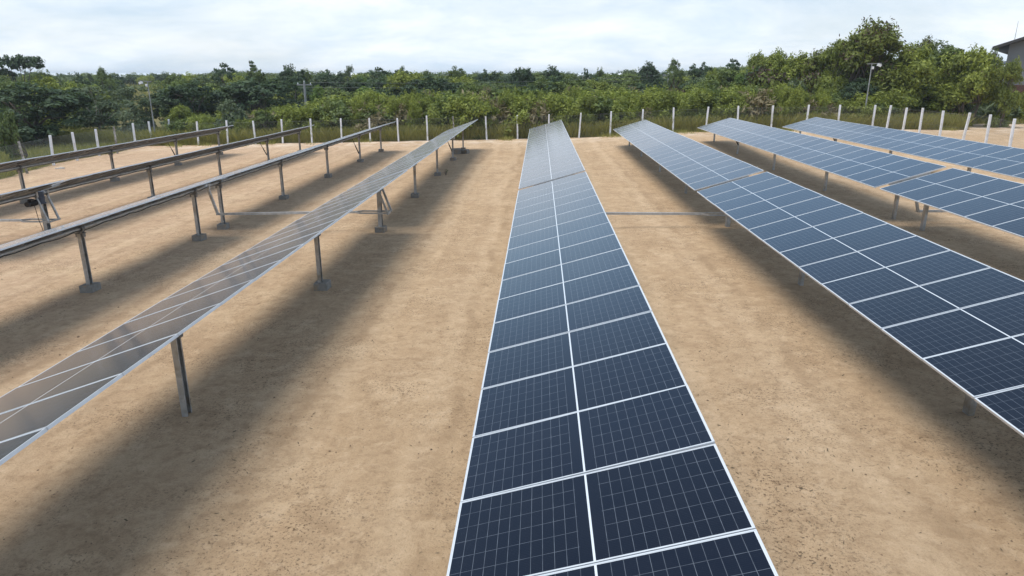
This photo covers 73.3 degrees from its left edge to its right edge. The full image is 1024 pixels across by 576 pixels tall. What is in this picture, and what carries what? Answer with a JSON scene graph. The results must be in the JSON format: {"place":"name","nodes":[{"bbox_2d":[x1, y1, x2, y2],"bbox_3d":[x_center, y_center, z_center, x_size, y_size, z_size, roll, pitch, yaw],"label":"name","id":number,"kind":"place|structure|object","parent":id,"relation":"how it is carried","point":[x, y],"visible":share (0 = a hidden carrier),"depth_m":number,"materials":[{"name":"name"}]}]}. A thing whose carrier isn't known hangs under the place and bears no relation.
{"place":"outdoors","nodes":[
{"label":"outdoors","id":0,"kind":"place"},
{"bbox_2d":[0,76,1023,575],"bbox_3d":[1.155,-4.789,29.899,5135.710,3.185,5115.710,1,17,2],"label":"ground","id":1,"kind":"structure","parent":0,"point":[370,456],"depth_m":11.58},
{"bbox_2d":[0,108,27,159],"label":"shrub","id":2,"kind":"object","parent":1,"relation":"on","point":[9,135],"visible":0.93,"depth_m":45.20,"materials":[{"name":"green plant"}]},
{"bbox_2d":[0,75,35,125],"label":"tree","id":3,"kind":"object","parent":1,"relation":"on","point":[3,84],"visible":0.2,"depth_m":64.92,"materials":[{"name":"green plant"}]},
{"bbox_2d":[0,53,44,83],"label":"tree","id":4,"kind":"object","parent":1,"relation":"on","point":[16,62],"visible":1,"depth_m":89.61,"materials":[{"name":"green plant"}]},
{"bbox_2d":[30,68,53,85],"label":"tree","id":5,"kind":"object","parent":1,"relation":"on","point":[39,76],"visible":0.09,"depth_m":85.68,"materials":[{"name":"green plant"}]},
{"bbox_2d":[0,80,98,147],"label":"tree","id":6,"kind":"object","parent":1,"relation":"on","point":[51,100],"visible":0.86,"depth_m":55.14,"materials":[{"name":"green plant"}]},
{"bbox_2d":[29,75,88,130],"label":"tree","id":7,"kind":"object","parent":1,"relation":"on","point":[48,82],"visible":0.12,"depth_m":66.52,"materials":[{"name":"green plant"}]},
{"bbox_2d":[71,71,87,84],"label":"tree","id":8,"kind":"object","parent":1,"relation":"on","point":[79,76],"visible":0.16,"depth_m":93.99,"materials":[{"name":"green plant"}]},
{"bbox_2d":[0,119,169,179],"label":"wire fence","id":9,"kind":"object","parent":1,"relation":"on","point":[73,142],"visible":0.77,"depth_m":46.99,"materials":[{"name":"metal"}]},
{"bbox_2d":[86,72,94,84],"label":"tree","id":10,"kind":"object","parent":1,"relation":"on","point":[90,77],"visible":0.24,"depth_m":102.00,"materials":[{"name":"green plant"}]},
{"bbox_2d":[64,85,140,129],"bbox_3d":[-38.053,-16.119,63.831,6.515,5.269,5.478,-15,23,-39],"label":"tree","id":11,"kind":"object","parent":1,"relation":"on","point":[92,120],"visible":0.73,"depth_m":62.99,"materials":[{"name":"green plant"}]},
{"bbox_2d":[96,65,115,115],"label":"tree","id":12,"kind":"object","parent":1,"relation":"on","point":[101,82],"visible":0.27,"depth_m":90.21,"materials":[{"name":"green plant"}]},
{"bbox_2d":[0,125,233,203],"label":"solar tracker","id":13,"kind":"object","parent":1,"relation":"on","point":[18,166],"visible":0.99,"depth_m":35.63,"materials":[{"name":"metal"}]},
{"bbox_2d":[115,74,132,101],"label":"tree","id":14,"kind":"object","parent":1,"relation":"on","point":[118,77],"visible":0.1,"depth_m":117.43,"materials":[{"name":"green plant"}]},
{"bbox_2d":[115,111,146,135],"bbox_3d":[-33.285,-13.803,59.846,2.485,3.141,2.735,-2,17,-6],"label":"shrub","id":15,"kind":"object","parent":1,"relation":"on","point":[125,117],"visible":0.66,"depth_m":59.55,"materials":[{"name":"green plant"}]},
{"bbox_2d":[135,99,157,130],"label":"tree","id":16,"kind":"object","parent":1,"relation":"on","point":[144,119],"visible":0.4,"depth_m":67.05,"materials":[{"name":"green plant"}]},
{"bbox_2d":[138,81,155,135],"bbox_3d":[-30.541,-14.659,58.046,1.102,5.397,0.228,2,17,7],"label":"lamp post","id":17,"kind":"object","parent":1,"relation":"on","point":[141,82],"visible":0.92,"depth_m":57.61,"materials":[{"name":"grey metal"}]},
{"bbox_2d":[0,125,312,231],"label":"solar tracker","id":18,"kind":"object","parent":1,"relation":"on","point":[26,193],"visible":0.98,"depth_m":28.46,"materials":[{"name":"metal"}]},
{"bbox_2d":[24,191,46,229],"bbox_3d":[-16.029,-2.492,23.299,0.312,1.481,0.800,1,17,2],"label":"drive motor","id":19,"kind":"object","parent":18,"relation":"attached to","point":[32,202],"visible":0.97,"depth_m":23.16,"materials":[{"name":"black metal"}]},
{"bbox_2d":[164,103,193,126],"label":"tree","id":20,"kind":"object","parent":1,"relation":"on","point":[180,111],"visible":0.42,"depth_m":61.74,"materials":[{"name":"green plant"}]},
{"bbox_2d":[152,79,225,118],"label":"tree","id":21,"kind":"object","parent":1,"relation":"on","point":[176,95],"visible":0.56,"depth_m":67.78,"materials":[{"name":"green plant"}]},
{"bbox_2d":[0,121,395,292],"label":"solar tracker","id":22,"kind":"object","parent":1,"relation":"on","point":[78,228],"visible":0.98,"depth_m":19.94,"materials":[{"name":"metal"}]},
{"bbox_2d":[210,62,245,112],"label":"tree","id":23,"kind":"object","parent":1,"relation":"on","point":[216,77],"visible":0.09,"depth_m":81.22,"materials":[{"name":"green plant"}]},
{"bbox_2d":[212,98,248,133],"bbox_3d":[-24.814,-14.542,60.306,2.875,4.101,3.164,4,18,11],"label":"shrub","id":24,"kind":"object","parent":1,"relation":"on","point":[240,114],"visible":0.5,"depth_m":59.88,"materials":[{"name":"green plant"}]},
{"bbox_2d":[0,119,477,465],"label":"solar tracker","id":25,"kind":"object","parent":1,"relation":"on","point":[36,407],"visible":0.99,"depth_m":9.86,"materials":[{"name":"glass"}]},
{"bbox_2d":[206,75,293,112],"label":"tree","id":26,"kind":"object","parent":1,"relation":"on","point":[238,90],"visible":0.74,"depth_m":71.24,"materials":[{"name":"green plant"}]},
{"bbox_2d":[247,61,256,72],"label":"tree","id":27,"kind":"object","parent":1,"relation":"on","point":[251,64],"visible":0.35,"depth_m":84.82,"materials":[{"name":"green plant"}]},
{"bbox_2d":[244,66,274,110],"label":"tree","id":28,"kind":"object","parent":1,"relation":"on","point":[258,75],"visible":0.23,"depth_m":79.09,"materials":[{"name":"green plant"}]},
{"bbox_2d":[250,107,278,134],"bbox_3d":[-20.995,-13.715,58.517,2.668,3.252,2.371,13,22,37],"label":"shrub","id":29,"kind":"object","parent":1,"relation":"on","point":[261,119],"visible":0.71,"depth_m":57.88,"materials":[{"name":"green plant"}]},
{"bbox_2d":[268,63,306,92],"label":"tree","id":30,"kind":"object","parent":1,"relation":"on","point":[288,71],"visible":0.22,"depth_m":84.45,"materials":[{"name":"green plant"}]},
{"bbox_2d":[282,100,298,108],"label":"shrub","id":31,"kind":"object","parent":1,"relation":"on","point":[295,106],"visible":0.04,"depth_m":60.05,"materials":[{"name":"green plant"}]},
{"bbox_2d":[273,82,310,107],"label":"tree","id":32,"kind":"object","parent":1,"relation":"on","point":[295,88],"visible":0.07,"depth_m":75.46,"materials":[{"name":"green plant"}]},
{"bbox_2d":[297,82,311,104],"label":"power pole","id":33,"kind":"object","parent":1,"relation":"on","point":[304,89],"visible":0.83,"depth_m":65.11,"materials":[{"name":"grey concrete"}]},
{"bbox_2d":[307,78,653,87],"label":"power line","id":34,"kind":"object","parent":33,"relation":"attached to","point":[424,87],"visible":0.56,"depth_m":66.89,"materials":[{"name":"metal"}]},
{"bbox_2d":[314,74,669,82],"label":"power line","id":35,"kind":"object","parent":33,"relation":"attached to","point":[481,82],"visible":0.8,"depth_m":76.04,"materials":[{"name":"metal"}]},
{"bbox_2d":[303,68,312,101],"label":"tree","id":36,"kind":"object","parent":1,"relation":"on","point":[308,76],"visible":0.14,"depth_m":90.74,"materials":[{"name":"green plant"}]},
{"bbox_2d":[309,85,323,103],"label":"tree","id":37,"kind":"object","parent":1,"relation":"on","point":[316,91],"visible":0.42,"depth_m":73.59,"materials":[{"name":"green plant"}]},
{"bbox_2d":[311,69,346,93],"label":"tree","id":38,"kind":"object","parent":1,"relation":"on","point":[339,78],"visible":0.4,"depth_m":94.16,"materials":[{"name":"green plant"}]},
{"bbox_2d":[343,65,353,81],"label":"tree","id":39,"kind":"object","parent":1,"relation":"on","point":[349,70],"visible":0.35,"depth_m":92.20,"materials":[{"name":"green plant"}]},
{"bbox_2d":[359,75,367,93],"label":"tree","id":40,"kind":"object","parent":1,"relation":"on","point":[363,79],"visible":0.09,"depth_m":88.60,"materials":[{"name":"green plant"}]},
{"bbox_2d":[353,86,378,95],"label":"tree","id":41,"kind":"object","parent":1,"relation":"on","point":[360,89],"visible":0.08,"depth_m":71.57,"materials":[{"name":"green plant"}]},
{"bbox_2d":[366,67,388,89],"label":"tree","id":42,"kind":"object","parent":1,"relation":"on","point":[376,74],"visible":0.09,"depth_m":94.06,"materials":[{"name":"green plant"}]},
{"bbox_2d":[389,65,408,75],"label":"tree","id":43,"kind":"object","parent":1,"relation":"on","point":[406,71],"visible":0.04,"depth_m":112.97,"materials":[{"name":"green plant"}]},
{"bbox_2d":[413,84,436,93],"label":"tree","id":44,"kind":"object","parent":1,"relation":"on","point":[420,90],"visible":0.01,"depth_m":76.56,"materials":[{"name":"green plant"}]},
{"bbox_2d":[422,69,434,78],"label":"tree","id":45,"kind":"object","parent":1,"relation":"on","point":[426,72],"visible":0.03,"depth_m":95.98,"materials":[{"name":"green plant"}]},
{"bbox_2d":[431,89,452,94],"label":"tree","id":46,"kind":"object","parent":1,"relation":"on","point":[441,91],"visible":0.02,"depth_m":71.35,"materials":[{"name":"green plant"}]},
{"bbox_2d":[446,65,467,79],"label":"tree","id":47,"kind":"object","parent":1,"relation":"on","point":[457,73],"visible":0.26,"depth_m":91.69,"materials":[{"name":"green plant"}]},
{"bbox_2d":[451,148,469,153],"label":"concrete block","id":48,"kind":"structure","parent":1,"relation":"on","point":[460,151],"depth_m":46.13,"materials":[{"name":"grey concrete"}]},
{"bbox_2d":[0,56,973,128],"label":"woodland","id":49,"kind":"object","parent":1,"relation":"on","point":[401,82],"visible":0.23,"depth_m":80.99,"materials":[{"name":"green plant"}]},
{"bbox_2d":[474,69,499,95],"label":"tree","id":50,"kind":"object","parent":1,"relation":"on","point":[492,77],"visible":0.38,"depth_m":93.40,"materials":[{"name":"green plant"}]},
{"bbox_2d":[490,79,513,96],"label":"tree","id":51,"kind":"object","parent":1,"relation":"on","point":[506,85],"visible":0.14,"depth_m":79.81,"materials":[{"name":"green plant"}]},
{"bbox_2d":[0,156,1020,575],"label":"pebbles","id":52,"kind":"object","parent":1,"relation":"on","point":[464,436],"visible":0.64,"depth_m":10.03,"materials":[{"name":"grey stone"}]},
{"bbox_2d":[0,83,1023,178],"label":"grass","id":53,"kind":"structure","parent":1,"relation":"on","point":[500,131],"depth_m":56.14,"materials":[{"name":"green plant"}]},
{"bbox_2d":[11,153,1023,575],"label":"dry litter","id":54,"kind":"object","parent":1,"relation":"on","point":[469,395],"visible":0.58,"depth_m":9.88,"materials":[{"name":"brown plant"}]},
{"bbox_2d":[167,105,876,144],"bbox_3d":[-0.939,-13.043,55.858,59.091,3.608,3.439,2,17,5],"label":"wire fence","id":55,"kind":"object","parent":1,"relation":"on","point":[549,118],"visible":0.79,"depth_m":55.66,"materials":[{"name":"metal"}]},
{"bbox_2d":[507,67,536,91],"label":"tree","id":56,"kind":"object","parent":1,"relation":"on","point":[521,75],"visible":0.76,"depth_m":81.98,"materials":[{"name":"green plant"}]},
{"bbox_2d":[528,75,556,93],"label":"tree","id":57,"kind":"object","parent":1,"relation":"on","point":[540,83],"visible":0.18,"depth_m":77.47,"materials":[{"name":"green plant"}]},
{"bbox_2d":[540,64,563,95],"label":"tree","id":58,"kind":"object","parent":1,"relation":"on","point":[549,72],"visible":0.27,"depth_m":83.44,"materials":[{"name":"green plant"}]},
{"bbox_2d":[580,68,588,78],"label":"tree","id":59,"kind":"object","parent":1,"relation":"on","point":[586,74],"visible":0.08,"depth_m":102.72,"materials":[{"name":"green plant"}]},
{"bbox_2d":[163,77,1023,139],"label":"undergrowth","id":60,"kind":"object","parent":1,"relation":"on","point":[463,106],"visible":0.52,"depth_m":57.30,"materials":[{"name":"green plant"}]},
{"bbox_2d":[583,78,610,91],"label":"tree","id":61,"kind":"object","parent":1,"relation":"on","point":[601,85],"visible":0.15,"depth_m":76.35,"materials":[{"name":"green plant"}]},
{"bbox_2d":[596,67,606,80],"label":"tree","id":62,"kind":"object","parent":1,"relation":"on","point":[601,73],"visible":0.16,"depth_m":106.45,"materials":[{"name":"green plant"}]},
{"bbox_2d":[446,120,777,575],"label":"solar tracker","id":63,"kind":"object","parent":1,"relation":"on","point":[594,450],"visible":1,"depth_m":6.65,"materials":[{"name":"glass"}]},
{"bbox_2d":[621,69,634,85],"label":"tree","id":64,"kind":"object","parent":1,"relation":"on","point":[627,70],"visible":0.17,"depth_m":98.21,"materials":[{"name":"green plant"}]},
{"bbox_2d":[622,83,665,92],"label":"tree","id":65,"kind":"object","parent":1,"relation":"on","point":[637,88],"visible":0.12,"depth_m":77.82,"materials":[{"name":"green plant"}]},
{"bbox_2d":[638,60,663,86],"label":"tree","id":66,"kind":"object","parent":1,"relation":"on","point":[649,70],"visible":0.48,"depth_m":90.44,"materials":[{"name":"green plant"}]},
{"bbox_2d":[663,58,684,87],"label":"tree","id":67,"kind":"object","parent":1,"relation":"on","point":[672,66],"visible":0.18,"depth_m":86.89,"materials":[{"name":"green plant"}]},
{"bbox_2d":[667,84,687,93],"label":"shrub","id":68,"kind":"object","parent":1,"relation":"on","point":[677,88],"visible":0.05,"depth_m":64.49,"materials":[{"name":"green plant"}]},
{"bbox_2d":[688,62,711,80],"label":"tree","id":69,"kind":"object","parent":1,"relation":"on","point":[701,70],"visible":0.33,"depth_m":90.52,"materials":[{"name":"green plant"}]},
{"bbox_2d":[705,67,721,87],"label":"tree","id":70,"kind":"object","parent":1,"relation":"on","point":[714,73],"visible":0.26,"depth_m":71.20,"materials":[{"name":"green plant"}]},
{"bbox_2d":[725,58,740,82],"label":"tree","id":71,"kind":"object","parent":1,"relation":"on","point":[732,64],"visible":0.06,"depth_m":86.36,"materials":[{"name":"green plant"}]},
{"bbox_2d":[731,73,745,87],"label":"tree","id":72,"kind":"object","parent":1,"relation":"on","point":[738,77],"visible":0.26,"depth_m":69.75,"materials":[{"name":"green plant"}]},
{"bbox_2d":[744,49,765,86],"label":"tree","id":73,"kind":"object","parent":1,"relation":"on","point":[755,61],"visible":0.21,"depth_m":70.45,"materials":[{"name":"green plant"}]},
{"bbox_2d":[746,65,789,89],"bbox_3d":[23.507,-18.016,64.656,5.057,5.642,4.547,3,17,10],"label":"shrub","id":74,"kind":"object","parent":1,"relation":"on","point":[764,78],"visible":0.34,"depth_m":63.54,"materials":[{"name":"green plant"}]},
{"bbox_2d":[760,47,790,87],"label":"tree","id":75,"kind":"object","parent":1,"relation":"on","point":[777,60],"visible":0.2,"depth_m":67.69,"materials":[{"name":"green plant"}]},
{"bbox_2d":[784,77,807,94],"bbox_3d":[24.636,-16.098,60.120,3.352,4.522,3.689,14,22,39],"label":"shrub","id":76,"kind":"object","parent":1,"relation":"on","point":[797,83],"visible":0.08,"depth_m":59.47,"materials":[{"name":"green plant"}]},
{"bbox_2d":[775,49,822,86],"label":"tree","id":77,"kind":"object","parent":1,"relation":"on","point":[793,68],"visible":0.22,"depth_m":65.21,"materials":[{"name":"green plant"}]},
{"bbox_2d":[798,70,821,91],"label":"tree","id":78,"kind":"object","parent":1,"relation":"on","point":[809,80],"visible":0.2,"depth_m":62.01,"materials":[{"name":"green plant"}]},
{"bbox_2d":[795,44,836,87],"bbox_3d":[28.821,-18.930,64.201,4.183,7.184,4.808,-6,18,-18],"label":"tree","id":79,"kind":"object","parent":1,"relation":"on","point":[812,66],"visible":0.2,"depth_m":63.44,"materials":[{"name":"green plant"}]},
{"bbox_2d":[613,120,1023,436],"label":"solar tracker","id":80,"kind":"object","parent":1,"relation":"on","point":[956,319],"visible":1,"depth_m":12.04,"materials":[{"name":"glass"}]},
{"bbox_2d":[813,30,875,94],"bbox_3d":[29.417,-18.034,61.170,5.078,9.092,6.524,7,18,21],"label":"tree","id":81,"kind":"object","parent":1,"relation":"on","point":[832,75],"visible":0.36,"depth_m":60.21,"materials":[{"name":"green plant"}]},
{"bbox_2d":[836,77,880,111],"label":"tree","id":82,"kind":"object","parent":1,"relation":"on","point":[859,87],"visible":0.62,"depth_m":56.79,"materials":[{"name":"green plant"}]},
{"bbox_2d":[698,118,1023,237],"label":"solar tracker","id":83,"kind":"object","parent":1,"relation":"on","point":[992,202],"visible":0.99,"depth_m":22.77,"materials":[{"name":"glass"}]},
{"bbox_2d":[0,179,944,222],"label":"drive linkage","id":84,"kind":"object","parent":83,"relation":"attached to","point":[387,212],"visible":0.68,"depth_m":23.21,"materials":[{"name":"metal"}]},
{"bbox_2d":[864,63,881,113],"bbox_3d":[28.610,-15.234,55.064,1.102,5.253,0.228,-1,17,-3],"label":"lamp post","id":85,"kind":"object","parent":1,"relation":"on","point":[879,64],"visible":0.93,"depth_m":54.58,"materials":[{"name":"grey metal"}]},
{"bbox_2d":[839,15,915,93],"bbox_3d":[30.849,-18.787,60.055,6.516,9.590,7.489,-2,17,-5],"label":"tree","id":86,"kind":"object","parent":1,"relation":"on","point":[875,40],"visible":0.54,"depth_m":57.74,"materials":[{"name":"green plant"}]},
{"bbox_2d":[869,86,919,116],"bbox_3d":[31.052,-14.780,57.323,4.102,4.027,4.934,-8,19,-23],"label":"shrub","id":87,"kind":"object","parent":1,"relation":"on","point":[906,103],"visible":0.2,"depth_m":55.87,"materials":[{"name":"green plant"}]},
{"bbox_2d":[783,117,1023,179],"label":"solar tracker","id":88,"kind":"object","parent":1,"relation":"on","point":[997,159],"visible":0.98,"depth_m":31.50,"materials":[{"name":"glass"}]},
{"bbox_2d":[868,40,948,115],"bbox_3d":[33.645,-17.100,59.304,6.126,8.042,6.703,0,17,1],"label":"tree","id":89,"kind":"object","parent":1,"relation":"on","point":[923,67],"visible":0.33,"depth_m":57.55,"materials":[{"name":"green plant"}]},
{"bbox_2d":[899,35,937,88],"bbox_3d":[38.745,-19.908,65.731,4.746,8.286,4.129,-14,22,-39],"label":"tree","id":90,"kind":"object","parent":1,"relation":"on","point":[930,42],"visible":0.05,"depth_m":64.25,"materials":[{"name":"green plant"}]},
{"bbox_2d":[908,83,976,125],"bbox_3d":[36.865,-15.673,59.567,5.463,4.545,6.572,1,17,4],"label":"shrub","id":91,"kind":"object","parent":1,"relation":"on","point":[931,98],"visible":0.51,"depth_m":58.28,"materials":[{"name":"green plant"}]},
{"bbox_2d":[907,40,978,118],"bbox_3d":[38.593,-18.449,62.256,6.716,7.504,6.661,6,18,19],"label":"tree","id":92,"kind":"object","parent":1,"relation":"on","point":[945,49],"visible":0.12,"depth_m":60.41,"materials":[{"name":"green plant"}]},
{"bbox_2d":[874,105,1023,147],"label":"wire fence","id":93,"kind":"object","parent":1,"relation":"on","point":[1011,138],"visible":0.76,"depth_m":45.09,"materials":[{"name":"metal"}]},
{"bbox_2d":[935,44,999,125],"bbox_3d":[38.818,-16.660,58.134,5.060,7.657,6.087,2,17,8],"label":"tree","id":94,"kind":"object","parent":1,"relation":"on","point":[969,71],"visible":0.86,"depth_m":57.24,"materials":[{"name":"green plant"}]},
{"bbox_2d":[967,105,989,119],"bbox_3d":[41.301,-15.735,62.200,3.017,2.227,2.914,-7,18,-21],"label":"shrub","id":95,"kind":"object","parent":1,"relation":"on","point":[981,112],"visible":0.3,"depth_m":61.31,"materials":[{"name":"green plant"}]},
{"bbox_2d":[975,47,1002,106],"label":"tree","id":96,"kind":"object","parent":1,"relation":"on","point":[993,60],"visible":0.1,"depth_m":62.68,"materials":[{"name":"green plant"}]},
{"bbox_2d":[983,56,1023,127],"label":"tree","id":97,"kind":"object","parent":1,"relation":"on","point":[1003,97],"visible":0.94,"depth_m":55.80,"materials":[{"name":"green plant"}]},
{"bbox_2d":[984,102,1022,117],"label":"shrub","id":98,"kind":"object","parent":1,"relation":"on","point":[991,108],"visible":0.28,"depth_m":62.06,"materials":[{"name":"green plant"}]},
{"bbox_2d":[992,25,1023,93],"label":"warehouse","id":99,"kind":"structure","parent":1,"relation":"on","point":[1013,49],"depth_m":67.36,"materials":[{"name":"grey metal"}]},
{"bbox_2d":[0,0,1023,76],"label":"sky","id":100,"kind":"structure","parent":0,"point":[123,37],"materials":[{"name":"white"}]}
]}

